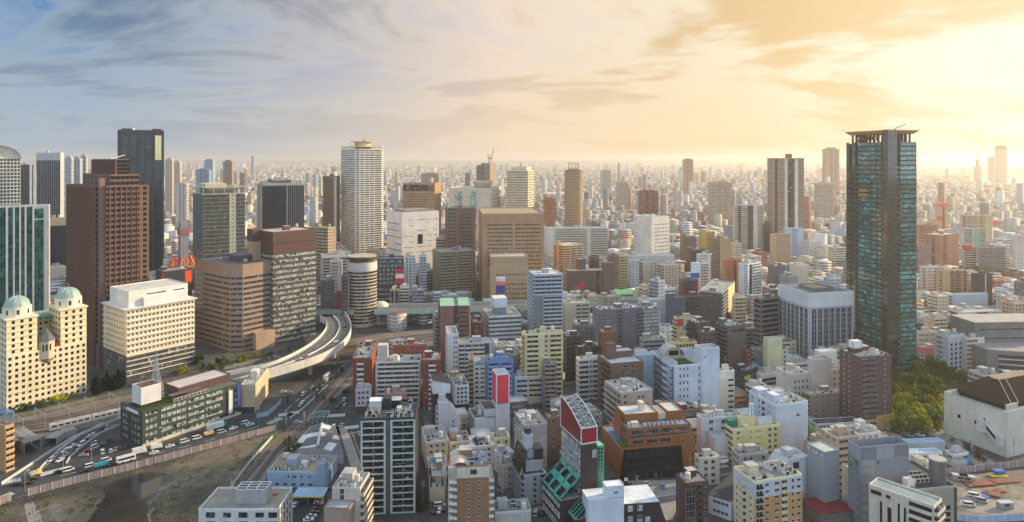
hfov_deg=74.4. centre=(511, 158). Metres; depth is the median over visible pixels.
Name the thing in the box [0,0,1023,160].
sky
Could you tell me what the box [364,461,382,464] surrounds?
balcony window
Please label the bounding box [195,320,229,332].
ribbon window
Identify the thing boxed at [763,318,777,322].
ribbon window
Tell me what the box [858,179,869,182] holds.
ribbon window
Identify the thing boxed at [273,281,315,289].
ribbon window
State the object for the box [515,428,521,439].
ribbon window
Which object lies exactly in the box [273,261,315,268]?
ribbon window
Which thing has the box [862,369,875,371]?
balcony window
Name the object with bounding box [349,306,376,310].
ribbon window
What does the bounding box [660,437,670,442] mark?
ribbon window
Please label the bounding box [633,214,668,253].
hospital building
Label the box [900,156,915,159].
ribbon window
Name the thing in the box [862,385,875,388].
balcony window
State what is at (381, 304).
dome
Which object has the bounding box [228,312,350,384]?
expressway ramp
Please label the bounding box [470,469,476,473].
crown window
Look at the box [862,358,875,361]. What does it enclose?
balcony window
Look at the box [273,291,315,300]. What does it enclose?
ribbon window
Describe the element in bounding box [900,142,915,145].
ribbon window
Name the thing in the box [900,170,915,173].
ribbon window
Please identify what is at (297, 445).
tree
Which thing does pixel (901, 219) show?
ribbon window
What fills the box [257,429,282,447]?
weed lawn
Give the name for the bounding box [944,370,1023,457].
sports hall
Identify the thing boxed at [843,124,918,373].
glass tower
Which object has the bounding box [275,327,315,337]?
ribbon window
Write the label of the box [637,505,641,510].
window
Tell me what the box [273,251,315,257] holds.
ribbon window
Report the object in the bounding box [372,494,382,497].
balcony window
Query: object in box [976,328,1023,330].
ribbon window
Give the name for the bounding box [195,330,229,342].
ribbon window
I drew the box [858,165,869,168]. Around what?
ribbon window
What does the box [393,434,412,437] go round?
balcony window
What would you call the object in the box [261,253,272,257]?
ribbon window
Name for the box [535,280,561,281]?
balcony window
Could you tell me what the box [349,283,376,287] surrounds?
ribbon window
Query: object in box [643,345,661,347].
balcony window
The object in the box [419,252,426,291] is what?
apartment building
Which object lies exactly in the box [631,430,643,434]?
ribbon window
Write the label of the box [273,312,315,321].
ribbon window
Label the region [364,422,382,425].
balcony window
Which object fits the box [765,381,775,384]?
ribbon window
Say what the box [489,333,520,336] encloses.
ribbon window
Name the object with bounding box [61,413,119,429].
noise wall
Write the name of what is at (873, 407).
balcony window
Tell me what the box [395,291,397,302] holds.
slot window
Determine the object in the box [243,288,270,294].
ribbon window
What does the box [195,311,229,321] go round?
ribbon window
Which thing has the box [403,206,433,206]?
ribbon window
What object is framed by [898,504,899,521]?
slot window
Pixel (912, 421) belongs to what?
park tree
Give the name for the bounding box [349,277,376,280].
ribbon window
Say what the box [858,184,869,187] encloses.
ribbon window
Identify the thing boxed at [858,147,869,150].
ribbon window
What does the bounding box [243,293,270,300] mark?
ribbon window
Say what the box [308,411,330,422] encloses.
steel canopy
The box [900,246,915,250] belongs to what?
ribbon window
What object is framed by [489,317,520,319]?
ribbon window
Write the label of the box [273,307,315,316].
ribbon window
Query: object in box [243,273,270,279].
ribbon window
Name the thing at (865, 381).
balcony window
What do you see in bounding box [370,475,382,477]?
balcony window
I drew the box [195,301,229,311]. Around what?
ribbon window
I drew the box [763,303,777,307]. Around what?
ribbon window
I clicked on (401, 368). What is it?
balcony window
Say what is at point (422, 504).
tree
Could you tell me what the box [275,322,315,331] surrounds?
ribbon window
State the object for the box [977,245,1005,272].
apartment building
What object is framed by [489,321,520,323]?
ribbon window
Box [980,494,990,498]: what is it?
covered stack
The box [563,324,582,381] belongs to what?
apartment building
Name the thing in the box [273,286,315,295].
ribbon window
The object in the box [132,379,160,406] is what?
billboard box
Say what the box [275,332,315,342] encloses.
ribbon window
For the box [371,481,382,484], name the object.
balcony window
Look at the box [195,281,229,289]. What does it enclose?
ribbon window
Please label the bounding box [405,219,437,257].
slit windows
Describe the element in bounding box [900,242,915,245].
ribbon window
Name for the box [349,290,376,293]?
ribbon window
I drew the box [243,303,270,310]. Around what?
ribbon window
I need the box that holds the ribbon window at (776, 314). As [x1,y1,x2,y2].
[763,313,777,317]
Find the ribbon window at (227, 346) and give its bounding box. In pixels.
[195,335,229,347]
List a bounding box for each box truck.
[28,468,41,476]
[132,446,146,454]
[150,442,162,449]
[203,429,213,436]
[206,420,227,430]
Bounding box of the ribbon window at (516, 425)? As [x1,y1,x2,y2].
[515,422,521,434]
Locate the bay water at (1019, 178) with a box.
[970,175,1023,182]
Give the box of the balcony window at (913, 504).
[909,501,931,512]
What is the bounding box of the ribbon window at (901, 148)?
[900,147,915,149]
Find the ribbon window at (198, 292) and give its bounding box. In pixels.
[195,291,229,300]
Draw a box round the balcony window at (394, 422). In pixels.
[393,421,412,424]
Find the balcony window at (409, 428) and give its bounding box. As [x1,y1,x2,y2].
[393,427,412,430]
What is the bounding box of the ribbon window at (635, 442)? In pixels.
[633,440,643,444]
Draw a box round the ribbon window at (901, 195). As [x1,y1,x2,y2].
[900,194,915,197]
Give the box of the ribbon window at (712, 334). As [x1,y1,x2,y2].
[701,333,715,336]
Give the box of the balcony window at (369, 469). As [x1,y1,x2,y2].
[364,468,382,471]
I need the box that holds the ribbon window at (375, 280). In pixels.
[349,280,376,283]
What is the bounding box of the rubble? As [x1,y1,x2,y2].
[0,440,262,521]
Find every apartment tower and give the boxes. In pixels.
[0,145,20,204]
[322,174,340,242]
[341,140,383,253]
[360,388,417,514]
[476,165,481,180]
[506,161,533,206]
[527,268,562,329]
[564,163,582,226]
[733,203,763,250]
[763,221,769,252]
[766,154,803,239]
[1012,229,1023,269]
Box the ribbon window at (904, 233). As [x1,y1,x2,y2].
[900,232,915,235]
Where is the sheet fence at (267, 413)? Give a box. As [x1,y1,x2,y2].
[257,399,280,417]
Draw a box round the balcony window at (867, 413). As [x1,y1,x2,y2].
[862,412,875,414]
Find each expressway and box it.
[316,305,353,314]
[374,299,637,324]
[812,219,927,225]
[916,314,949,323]
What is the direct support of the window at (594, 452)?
in the office building at (569, 478)
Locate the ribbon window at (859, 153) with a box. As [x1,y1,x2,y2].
[858,152,869,154]
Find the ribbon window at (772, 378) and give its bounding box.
[762,377,775,381]
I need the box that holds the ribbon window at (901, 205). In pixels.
[900,204,915,207]
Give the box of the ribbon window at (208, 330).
[195,325,229,337]
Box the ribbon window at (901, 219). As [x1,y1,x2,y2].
[900,218,915,221]
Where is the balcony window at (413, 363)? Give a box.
[378,362,417,365]
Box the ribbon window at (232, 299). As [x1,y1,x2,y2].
[231,298,241,300]
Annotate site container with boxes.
[951,472,968,480]
[960,474,975,481]
[995,500,1013,508]
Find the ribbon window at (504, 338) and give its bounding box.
[498,338,515,340]
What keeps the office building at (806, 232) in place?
on the ground at (296, 381)
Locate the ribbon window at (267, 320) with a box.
[243,319,270,326]
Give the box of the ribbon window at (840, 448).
[839,446,847,450]
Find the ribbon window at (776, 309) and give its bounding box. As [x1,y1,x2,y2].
[763,308,777,312]
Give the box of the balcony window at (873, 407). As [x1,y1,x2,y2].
[862,406,875,409]
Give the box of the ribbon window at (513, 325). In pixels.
[489,325,520,328]
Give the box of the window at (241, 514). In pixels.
[238,512,246,517]
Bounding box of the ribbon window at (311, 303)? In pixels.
[273,302,315,311]
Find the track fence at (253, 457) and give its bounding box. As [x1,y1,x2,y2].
[230,435,272,486]
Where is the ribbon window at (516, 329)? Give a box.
[489,329,520,332]
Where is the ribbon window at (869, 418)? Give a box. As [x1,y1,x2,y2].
[863,417,875,419]
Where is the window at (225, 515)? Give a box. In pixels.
[223,513,230,517]
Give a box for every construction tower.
[167,222,194,267]
[481,163,495,185]
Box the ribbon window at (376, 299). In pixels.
[349,299,376,303]
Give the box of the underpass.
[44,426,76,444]
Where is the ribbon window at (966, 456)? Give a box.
[954,455,967,460]
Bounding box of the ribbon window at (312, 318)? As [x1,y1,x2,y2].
[273,317,315,327]
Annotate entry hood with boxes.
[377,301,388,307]
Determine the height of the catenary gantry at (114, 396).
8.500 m
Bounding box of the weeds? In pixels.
[0,435,261,521]
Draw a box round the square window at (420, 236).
[418,234,422,243]
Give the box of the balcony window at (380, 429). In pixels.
[364,428,382,431]
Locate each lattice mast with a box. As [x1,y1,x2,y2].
[150,358,165,400]
[187,163,190,196]
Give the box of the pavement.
[338,425,359,471]
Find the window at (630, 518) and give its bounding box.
[628,516,632,521]
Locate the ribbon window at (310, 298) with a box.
[273,296,315,305]
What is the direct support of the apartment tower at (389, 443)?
on the ground at (296, 381)
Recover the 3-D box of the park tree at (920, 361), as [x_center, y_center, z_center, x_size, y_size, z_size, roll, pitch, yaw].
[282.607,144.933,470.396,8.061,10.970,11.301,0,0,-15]
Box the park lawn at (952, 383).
[889,371,957,430]
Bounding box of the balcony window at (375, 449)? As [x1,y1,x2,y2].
[364,448,382,451]
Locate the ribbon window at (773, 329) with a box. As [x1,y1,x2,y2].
[763,328,777,332]
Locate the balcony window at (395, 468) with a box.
[393,467,412,470]
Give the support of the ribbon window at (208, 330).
in the office building at (232, 302)
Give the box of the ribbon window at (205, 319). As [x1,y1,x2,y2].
[195,315,229,326]
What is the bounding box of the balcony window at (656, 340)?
[643,340,663,342]
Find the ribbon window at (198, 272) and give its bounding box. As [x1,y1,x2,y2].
[195,271,229,279]
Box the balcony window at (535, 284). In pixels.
[535,284,561,285]
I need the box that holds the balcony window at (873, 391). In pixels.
[862,390,875,393]
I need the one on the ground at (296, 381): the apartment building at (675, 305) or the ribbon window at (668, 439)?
the apartment building at (675, 305)
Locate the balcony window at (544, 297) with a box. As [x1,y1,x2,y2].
[544,297,561,298]
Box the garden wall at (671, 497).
[657,494,675,501]
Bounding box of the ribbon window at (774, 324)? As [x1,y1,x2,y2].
[763,323,777,327]
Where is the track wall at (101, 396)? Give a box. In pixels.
[0,358,259,419]
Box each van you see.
[90,443,99,448]
[434,501,444,507]
[533,508,538,516]
[963,500,976,506]
[968,491,980,496]
[975,495,987,503]
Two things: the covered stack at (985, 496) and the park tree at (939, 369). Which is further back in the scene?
the park tree at (939, 369)
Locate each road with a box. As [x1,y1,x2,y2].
[0,346,359,505]
[2,423,119,490]
[320,381,359,460]
[418,415,429,521]
[494,490,542,515]
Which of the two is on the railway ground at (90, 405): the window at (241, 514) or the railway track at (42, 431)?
the railway track at (42, 431)
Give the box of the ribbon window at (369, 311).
[354,311,373,313]
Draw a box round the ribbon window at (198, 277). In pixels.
[195,276,229,284]
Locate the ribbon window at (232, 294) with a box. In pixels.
[231,293,241,295]
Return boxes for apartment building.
[163,256,177,267]
[312,224,335,291]
[321,275,333,324]
[324,467,372,521]
[353,340,376,405]
[366,247,380,259]
[375,343,420,406]
[393,332,426,377]
[400,283,408,315]
[405,253,414,293]
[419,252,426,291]
[421,425,447,467]
[422,350,440,408]
[431,373,450,424]
[432,246,475,297]
[435,392,459,431]
[436,235,444,248]
[438,297,469,360]
[443,364,464,397]
[445,204,475,271]
[445,326,457,373]
[448,436,493,521]
[458,335,493,381]
[468,353,473,405]
[473,355,484,405]
[485,350,512,399]
[494,334,508,347]
[494,340,504,353]
[500,345,520,369]
[511,427,545,504]
[520,325,562,403]
[541,356,556,409]
[544,225,607,259]
[545,408,560,466]
[553,241,583,289]
[563,291,575,300]
[563,298,589,331]
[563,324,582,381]
[572,314,594,343]
[575,341,600,388]
[576,352,596,399]
[582,286,597,309]
[588,254,598,267]
[593,302,642,348]
[597,341,642,410]
[599,326,615,353]
[603,377,651,424]
[607,253,618,288]
[619,253,626,288]
[638,301,659,335]
[639,333,665,351]
[665,285,675,295]
[665,293,685,326]
[676,396,701,418]
[678,277,697,294]
[680,234,696,260]
[684,291,720,327]
[685,247,704,271]
[686,311,709,343]
[698,229,714,251]
[698,326,715,344]
[699,260,707,287]
[699,280,734,319]
[714,317,745,372]
[724,253,741,292]
[725,403,779,463]
[731,240,740,258]
[732,293,746,322]
[733,459,801,521]
[738,259,761,295]
[743,349,751,365]
[744,253,761,277]
[745,379,771,401]
[751,248,766,266]
[751,294,761,312]
[755,344,762,365]
[770,231,789,262]
[780,268,797,283]
[782,346,787,365]
[801,385,838,418]
[808,231,824,243]
[809,346,825,355]
[815,421,833,441]
[825,416,858,494]
[829,343,847,358]
[839,338,891,429]
[843,258,845,283]
[846,418,880,438]
[910,447,928,468]
[916,310,928,317]
[916,327,937,344]
[917,222,938,244]
[919,264,938,292]
[924,231,958,265]
[924,312,947,329]
[927,291,948,312]
[936,267,967,292]
[940,311,950,329]
[953,303,975,309]
[967,270,977,279]
[967,366,998,381]
[968,278,970,292]
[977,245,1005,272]
[990,242,1009,268]
[992,277,1004,286]
[994,236,1011,253]
[1001,282,1013,287]
[1001,297,1023,313]
[1003,286,1013,291]
[1014,277,1023,299]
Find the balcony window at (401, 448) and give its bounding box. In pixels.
[393,447,412,450]
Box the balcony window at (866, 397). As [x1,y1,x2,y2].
[862,396,875,398]
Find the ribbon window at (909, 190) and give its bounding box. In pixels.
[900,189,915,192]
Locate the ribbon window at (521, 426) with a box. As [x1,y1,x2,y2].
[515,416,523,431]
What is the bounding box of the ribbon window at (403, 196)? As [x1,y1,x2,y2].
[403,196,433,196]
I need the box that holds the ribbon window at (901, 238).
[900,237,915,240]
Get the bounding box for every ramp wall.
[0,417,119,484]
[40,422,102,467]
[66,424,118,464]
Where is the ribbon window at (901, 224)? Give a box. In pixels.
[900,223,915,226]
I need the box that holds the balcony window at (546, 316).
[544,316,561,317]
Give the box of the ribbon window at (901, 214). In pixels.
[900,213,915,216]
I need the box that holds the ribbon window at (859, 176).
[858,175,869,178]
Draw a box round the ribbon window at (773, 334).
[763,333,777,336]
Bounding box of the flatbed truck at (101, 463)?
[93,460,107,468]
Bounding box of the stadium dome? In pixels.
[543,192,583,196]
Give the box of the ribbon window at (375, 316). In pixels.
[350,316,375,320]
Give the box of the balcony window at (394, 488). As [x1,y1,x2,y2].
[393,486,412,490]
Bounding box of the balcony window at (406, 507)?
[393,506,412,509]
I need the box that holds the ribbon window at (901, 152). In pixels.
[900,151,915,154]
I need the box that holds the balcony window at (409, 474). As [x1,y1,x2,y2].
[393,473,412,476]
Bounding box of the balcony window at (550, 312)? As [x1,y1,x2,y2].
[544,312,561,313]
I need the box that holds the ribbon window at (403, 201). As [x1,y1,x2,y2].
[403,201,433,201]
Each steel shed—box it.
[14,427,40,455]
[14,432,24,441]
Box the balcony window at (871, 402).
[862,401,875,404]
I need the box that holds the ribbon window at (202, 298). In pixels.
[195,296,229,305]
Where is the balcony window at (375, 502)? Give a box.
[372,501,382,504]
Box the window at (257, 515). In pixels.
[255,513,263,517]
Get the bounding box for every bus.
[116,452,135,462]
[323,372,330,379]
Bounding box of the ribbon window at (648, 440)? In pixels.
[647,438,656,443]
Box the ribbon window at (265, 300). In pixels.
[243,298,270,305]
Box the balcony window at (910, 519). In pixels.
[909,517,921,521]
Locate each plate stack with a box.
[959,478,997,487]
[984,489,1001,498]
[989,477,1021,484]
[993,488,1007,493]
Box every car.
[10,481,21,486]
[21,481,33,485]
[27,476,38,480]
[53,469,62,474]
[62,466,74,471]
[77,439,86,445]
[78,453,89,456]
[80,468,90,473]
[84,462,93,468]
[100,457,111,461]
[108,462,118,466]
[149,450,158,454]
[179,438,189,443]
[192,434,201,439]
[216,429,225,433]
[241,420,249,424]
[292,502,298,507]
[303,517,313,521]
[306,513,316,517]
[308,509,319,513]
[310,506,320,510]
[311,503,321,507]
[431,507,436,513]
[539,509,544,515]
[643,481,650,485]
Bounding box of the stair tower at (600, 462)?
[596,441,603,487]
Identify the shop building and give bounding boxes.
[615,289,632,298]
[756,367,775,386]
[809,417,855,432]
[945,444,969,466]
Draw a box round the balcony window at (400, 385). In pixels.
[378,385,417,387]
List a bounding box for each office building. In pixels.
[50,215,65,265]
[50,263,65,280]
[100,279,197,380]
[120,369,240,446]
[149,273,154,280]
[155,266,191,295]
[164,250,177,258]
[171,238,177,254]
[194,252,270,351]
[198,481,291,521]
[241,364,267,412]
[267,452,336,487]
[321,250,348,279]
[330,258,341,293]
[334,285,340,315]
[336,242,346,249]
[338,249,350,254]
[341,271,348,316]
[355,382,371,412]
[377,254,403,302]
[390,285,398,302]
[411,285,423,317]
[417,269,431,291]
[433,311,437,349]
[440,290,457,297]
[448,181,500,239]
[451,375,468,409]
[467,432,493,462]
[468,400,495,431]
[469,312,470,337]
[471,315,483,337]
[479,207,543,298]
[483,295,520,342]
[489,249,527,300]
[494,496,530,521]
[504,348,517,372]
[508,338,521,350]
[513,370,540,402]
[514,402,546,477]
[542,393,597,521]
[550,398,592,417]
[566,257,613,293]
[569,291,583,300]
[575,287,587,298]
[598,292,620,304]
[602,400,694,480]
[624,485,665,521]
[625,252,673,283]
[629,257,638,287]
[632,343,719,408]
[633,287,638,299]
[639,259,653,283]
[639,283,648,297]
[649,277,664,297]
[657,261,677,286]
[670,337,696,349]
[672,313,694,340]
[676,459,707,521]
[695,440,718,484]
[696,251,710,284]
[697,401,741,456]
[697,405,714,413]
[712,235,730,278]
[720,364,733,410]
[731,443,767,472]
[735,363,757,390]
[744,322,753,348]
[746,290,754,313]
[749,382,807,451]
[753,288,779,345]
[762,284,777,295]
[763,336,781,370]
[767,438,806,498]
[768,258,785,286]
[776,357,808,397]
[778,335,796,353]
[783,227,802,255]
[788,349,806,369]
[789,262,808,282]
[803,238,819,256]
[803,426,817,454]
[804,230,817,239]
[807,355,830,389]
[815,348,836,365]
[823,274,839,286]
[828,244,845,266]
[831,362,838,387]
[842,455,956,521]
[848,436,908,521]
[869,477,945,521]
[903,437,944,450]
[909,447,942,459]
[916,244,930,272]
[916,290,920,302]
[921,343,933,347]
[934,328,964,370]
[935,202,947,228]
[950,313,1023,373]
[951,307,1000,313]
[960,213,991,241]
[960,227,985,259]
[962,244,976,269]
[963,333,983,373]
[996,292,1019,309]
[1002,268,1023,279]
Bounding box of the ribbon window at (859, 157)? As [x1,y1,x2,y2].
[858,156,869,159]
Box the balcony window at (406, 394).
[378,394,417,396]
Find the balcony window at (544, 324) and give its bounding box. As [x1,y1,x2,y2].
[544,324,561,325]
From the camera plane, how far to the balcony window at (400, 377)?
408.02 m
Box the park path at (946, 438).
[907,429,995,464]
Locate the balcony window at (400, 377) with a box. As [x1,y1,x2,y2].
[378,376,417,378]
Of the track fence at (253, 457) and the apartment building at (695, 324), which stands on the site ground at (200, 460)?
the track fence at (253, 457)
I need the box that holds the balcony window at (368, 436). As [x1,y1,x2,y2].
[364,435,382,438]
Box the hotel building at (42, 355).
[0,283,87,410]
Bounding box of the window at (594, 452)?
[592,449,596,456]
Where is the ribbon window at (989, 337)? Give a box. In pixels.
[984,337,1023,339]
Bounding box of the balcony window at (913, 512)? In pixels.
[909,509,931,520]
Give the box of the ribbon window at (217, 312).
[195,306,229,316]
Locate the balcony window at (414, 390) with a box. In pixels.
[378,389,417,392]
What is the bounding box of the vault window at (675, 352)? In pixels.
[669,350,677,355]
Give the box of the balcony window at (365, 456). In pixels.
[364,455,382,458]
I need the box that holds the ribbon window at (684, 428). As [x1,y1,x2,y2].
[676,426,688,431]
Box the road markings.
[1,358,359,497]
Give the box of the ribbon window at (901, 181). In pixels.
[900,180,915,183]
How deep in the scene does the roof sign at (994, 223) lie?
1150.00 m
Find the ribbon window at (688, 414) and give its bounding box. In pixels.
[683,412,699,415]
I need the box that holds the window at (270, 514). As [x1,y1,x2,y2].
[268,512,276,517]
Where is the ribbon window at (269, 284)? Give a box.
[243,283,270,289]
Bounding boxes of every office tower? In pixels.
[0,198,49,313]
[21,162,35,204]
[36,151,63,217]
[66,155,148,369]
[117,124,163,270]
[193,183,245,288]
[247,223,315,349]
[257,179,303,228]
[778,282,853,358]
[971,270,991,305]
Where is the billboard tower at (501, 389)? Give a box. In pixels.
[492,368,509,435]
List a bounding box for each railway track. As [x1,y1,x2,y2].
[14,333,432,424]
[14,335,432,426]
[15,337,432,428]
[18,339,432,429]
[32,429,60,432]
[236,363,352,486]
[251,370,352,480]
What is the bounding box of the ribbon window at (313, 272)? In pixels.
[273,271,315,279]
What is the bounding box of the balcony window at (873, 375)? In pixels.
[862,374,875,377]
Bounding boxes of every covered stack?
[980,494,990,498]
[986,473,1008,477]
[992,468,1006,474]
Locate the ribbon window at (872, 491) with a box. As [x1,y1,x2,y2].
[871,489,880,495]
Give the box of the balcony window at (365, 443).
[364,442,382,445]
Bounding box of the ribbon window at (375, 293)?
[349,293,376,297]
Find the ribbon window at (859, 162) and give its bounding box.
[858,161,869,164]
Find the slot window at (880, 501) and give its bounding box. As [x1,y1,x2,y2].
[880,501,881,521]
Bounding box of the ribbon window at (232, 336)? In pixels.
[231,335,241,337]
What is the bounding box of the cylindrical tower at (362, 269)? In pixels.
[347,253,376,327]
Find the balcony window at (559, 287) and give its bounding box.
[535,287,561,289]
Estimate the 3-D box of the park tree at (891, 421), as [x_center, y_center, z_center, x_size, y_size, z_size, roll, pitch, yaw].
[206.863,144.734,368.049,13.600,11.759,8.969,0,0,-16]
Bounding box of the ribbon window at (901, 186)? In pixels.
[900,185,915,188]
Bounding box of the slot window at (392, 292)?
[391,291,393,302]
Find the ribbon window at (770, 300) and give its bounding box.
[763,298,777,302]
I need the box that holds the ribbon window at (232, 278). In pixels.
[231,277,241,279]
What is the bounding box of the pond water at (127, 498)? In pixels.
[87,472,173,521]
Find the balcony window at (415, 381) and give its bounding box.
[378,380,417,383]
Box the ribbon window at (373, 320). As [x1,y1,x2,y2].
[351,320,375,323]
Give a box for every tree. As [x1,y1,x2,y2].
[93,380,99,395]
[103,376,108,389]
[110,374,117,389]
[116,373,120,388]
[122,370,125,383]
[280,429,297,450]
[290,442,301,453]
[415,499,429,510]
[882,413,902,432]
[890,410,912,427]
[891,370,899,381]
[891,376,907,391]
[891,382,898,394]
[891,392,903,412]
[891,403,900,415]
[894,413,908,433]
[895,371,909,384]
[896,400,909,413]
[898,384,912,403]
[900,386,918,398]
[904,381,920,389]
[904,395,915,405]
[906,406,932,430]
[907,414,919,432]
[908,373,918,385]
[909,401,923,408]
[910,364,931,374]
[910,369,920,375]
[910,405,928,415]
[911,355,920,362]
[911,360,924,370]
[912,388,924,405]
[913,362,928,375]
[914,386,928,407]
[917,373,933,386]
[917,414,933,434]
[918,396,932,406]
[919,376,931,385]
[920,383,941,398]
[923,403,935,415]
[924,354,940,372]
[927,393,943,407]
[928,409,943,427]
[929,375,945,396]
[930,372,949,382]
[930,407,943,431]
[933,361,950,378]
[933,401,943,413]
[934,406,943,415]
[943,368,956,383]
[954,370,959,380]
[958,371,968,383]
[972,266,989,271]
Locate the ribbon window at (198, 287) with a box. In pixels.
[195,286,229,295]
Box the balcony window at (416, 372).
[378,371,417,374]
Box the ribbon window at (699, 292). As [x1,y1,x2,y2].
[699,292,721,295]
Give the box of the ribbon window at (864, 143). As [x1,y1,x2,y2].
[858,142,869,145]
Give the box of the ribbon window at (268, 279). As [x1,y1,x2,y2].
[243,278,270,284]
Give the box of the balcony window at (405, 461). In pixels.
[393,460,412,463]
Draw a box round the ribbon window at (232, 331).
[231,330,241,332]
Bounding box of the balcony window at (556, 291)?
[535,291,561,293]
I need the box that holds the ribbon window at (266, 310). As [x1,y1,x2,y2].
[243,308,270,316]
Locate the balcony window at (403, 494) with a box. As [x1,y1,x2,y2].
[393,493,412,496]
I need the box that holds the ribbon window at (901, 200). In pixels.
[900,199,915,202]
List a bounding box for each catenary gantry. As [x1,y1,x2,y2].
[58,401,69,418]
[84,396,95,412]
[108,391,119,406]
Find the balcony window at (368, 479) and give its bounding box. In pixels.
[360,475,369,493]
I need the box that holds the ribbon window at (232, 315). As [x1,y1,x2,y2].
[231,314,241,316]
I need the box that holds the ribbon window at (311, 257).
[273,256,315,263]
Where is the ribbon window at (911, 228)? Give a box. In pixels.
[900,227,915,231]
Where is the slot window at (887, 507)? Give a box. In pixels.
[887,507,888,521]
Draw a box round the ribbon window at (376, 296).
[349,296,376,300]
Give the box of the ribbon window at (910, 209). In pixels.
[900,208,915,212]
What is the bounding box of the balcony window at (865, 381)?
[862,380,875,382]
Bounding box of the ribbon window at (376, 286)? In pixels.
[349,286,376,290]
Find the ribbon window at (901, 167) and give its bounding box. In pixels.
[900,166,915,169]
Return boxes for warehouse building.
[290,422,343,463]
[582,480,623,521]
[638,296,664,325]
[708,472,732,520]
[802,497,853,521]
[807,441,838,502]
[952,292,987,305]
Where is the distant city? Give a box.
[22,161,1023,467]
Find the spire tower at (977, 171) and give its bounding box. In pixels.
[974,152,980,180]
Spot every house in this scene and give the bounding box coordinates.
[384,384,406,398]
[427,452,446,480]
[429,471,444,501]
[430,458,446,490]
[446,427,469,458]
[491,427,509,449]
[494,437,513,472]
[498,455,512,488]
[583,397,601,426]
[687,418,696,439]
[698,404,715,410]
[733,408,748,414]
[869,424,887,436]
[916,347,933,363]
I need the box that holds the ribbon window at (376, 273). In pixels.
[349,273,376,277]
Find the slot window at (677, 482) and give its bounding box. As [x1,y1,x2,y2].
[677,482,678,521]
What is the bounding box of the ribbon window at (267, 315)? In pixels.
[243,314,270,321]
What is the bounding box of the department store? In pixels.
[387,208,438,266]
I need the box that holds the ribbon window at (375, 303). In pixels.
[349,303,376,307]
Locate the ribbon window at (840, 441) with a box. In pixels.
[839,438,857,443]
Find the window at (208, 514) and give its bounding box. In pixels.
[206,512,214,517]
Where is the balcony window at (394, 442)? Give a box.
[393,440,412,444]
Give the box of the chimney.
[618,163,619,180]
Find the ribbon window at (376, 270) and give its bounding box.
[347,270,376,273]
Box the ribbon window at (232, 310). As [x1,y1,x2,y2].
[231,309,241,311]
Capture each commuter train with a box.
[49,407,119,430]
[225,362,268,371]
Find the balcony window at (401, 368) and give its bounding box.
[378,367,417,369]
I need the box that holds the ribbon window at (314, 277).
[273,276,315,284]
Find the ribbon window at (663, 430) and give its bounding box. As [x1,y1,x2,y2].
[661,427,672,432]
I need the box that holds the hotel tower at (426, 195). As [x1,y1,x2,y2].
[402,181,440,236]
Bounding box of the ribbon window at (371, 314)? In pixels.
[349,314,373,317]
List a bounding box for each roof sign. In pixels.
[395,269,403,282]
[496,277,504,292]
[691,262,698,277]
[962,245,971,249]
[992,221,1000,226]
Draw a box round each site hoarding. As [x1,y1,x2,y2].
[0,493,10,504]
[28,425,274,495]
[881,431,905,438]
[946,460,1023,474]
[957,513,1023,521]
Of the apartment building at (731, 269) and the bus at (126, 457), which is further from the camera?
the apartment building at (731, 269)
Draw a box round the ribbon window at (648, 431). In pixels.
[646,428,658,433]
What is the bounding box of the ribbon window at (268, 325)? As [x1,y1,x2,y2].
[243,324,270,331]
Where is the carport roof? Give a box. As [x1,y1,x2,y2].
[292,487,328,497]
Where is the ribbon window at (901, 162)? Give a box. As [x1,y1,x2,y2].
[900,161,915,164]
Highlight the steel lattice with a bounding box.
[659,323,671,341]
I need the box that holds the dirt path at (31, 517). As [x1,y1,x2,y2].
[24,502,42,521]
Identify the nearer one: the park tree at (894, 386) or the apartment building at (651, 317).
the park tree at (894, 386)
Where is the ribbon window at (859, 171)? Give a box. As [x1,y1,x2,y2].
[858,170,869,173]
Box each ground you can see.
[0,161,1023,521]
[0,432,272,521]
[4,309,527,436]
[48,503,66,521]
[77,440,138,461]
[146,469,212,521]
[235,367,352,485]
[293,494,326,521]
[621,479,675,519]
[902,431,935,438]
[950,470,1023,515]
[958,490,1023,514]
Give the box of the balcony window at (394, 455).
[393,454,412,457]
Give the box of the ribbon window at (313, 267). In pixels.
[273,266,315,273]
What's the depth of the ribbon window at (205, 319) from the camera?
541.53 m
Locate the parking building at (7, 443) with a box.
[0,408,14,472]
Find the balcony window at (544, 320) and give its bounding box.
[544,320,561,321]
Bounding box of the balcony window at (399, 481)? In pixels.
[393,480,412,483]
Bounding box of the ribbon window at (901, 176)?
[900,175,915,178]
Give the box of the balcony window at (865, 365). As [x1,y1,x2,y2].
[862,364,875,366]
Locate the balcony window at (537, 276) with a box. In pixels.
[535,276,561,277]
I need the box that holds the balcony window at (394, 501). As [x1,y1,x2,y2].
[393,500,412,503]
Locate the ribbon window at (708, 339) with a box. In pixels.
[701,338,715,341]
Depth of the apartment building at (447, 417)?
354.20 m
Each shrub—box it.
[18,403,25,411]
[22,403,34,411]
[35,400,47,407]
[48,395,65,402]
[67,392,77,397]
[178,368,186,374]
[191,355,200,364]
[198,362,204,368]
[206,364,215,369]
[215,356,225,363]
[222,357,230,363]
[235,355,242,360]
[238,352,247,360]
[252,351,258,356]
[263,350,273,355]

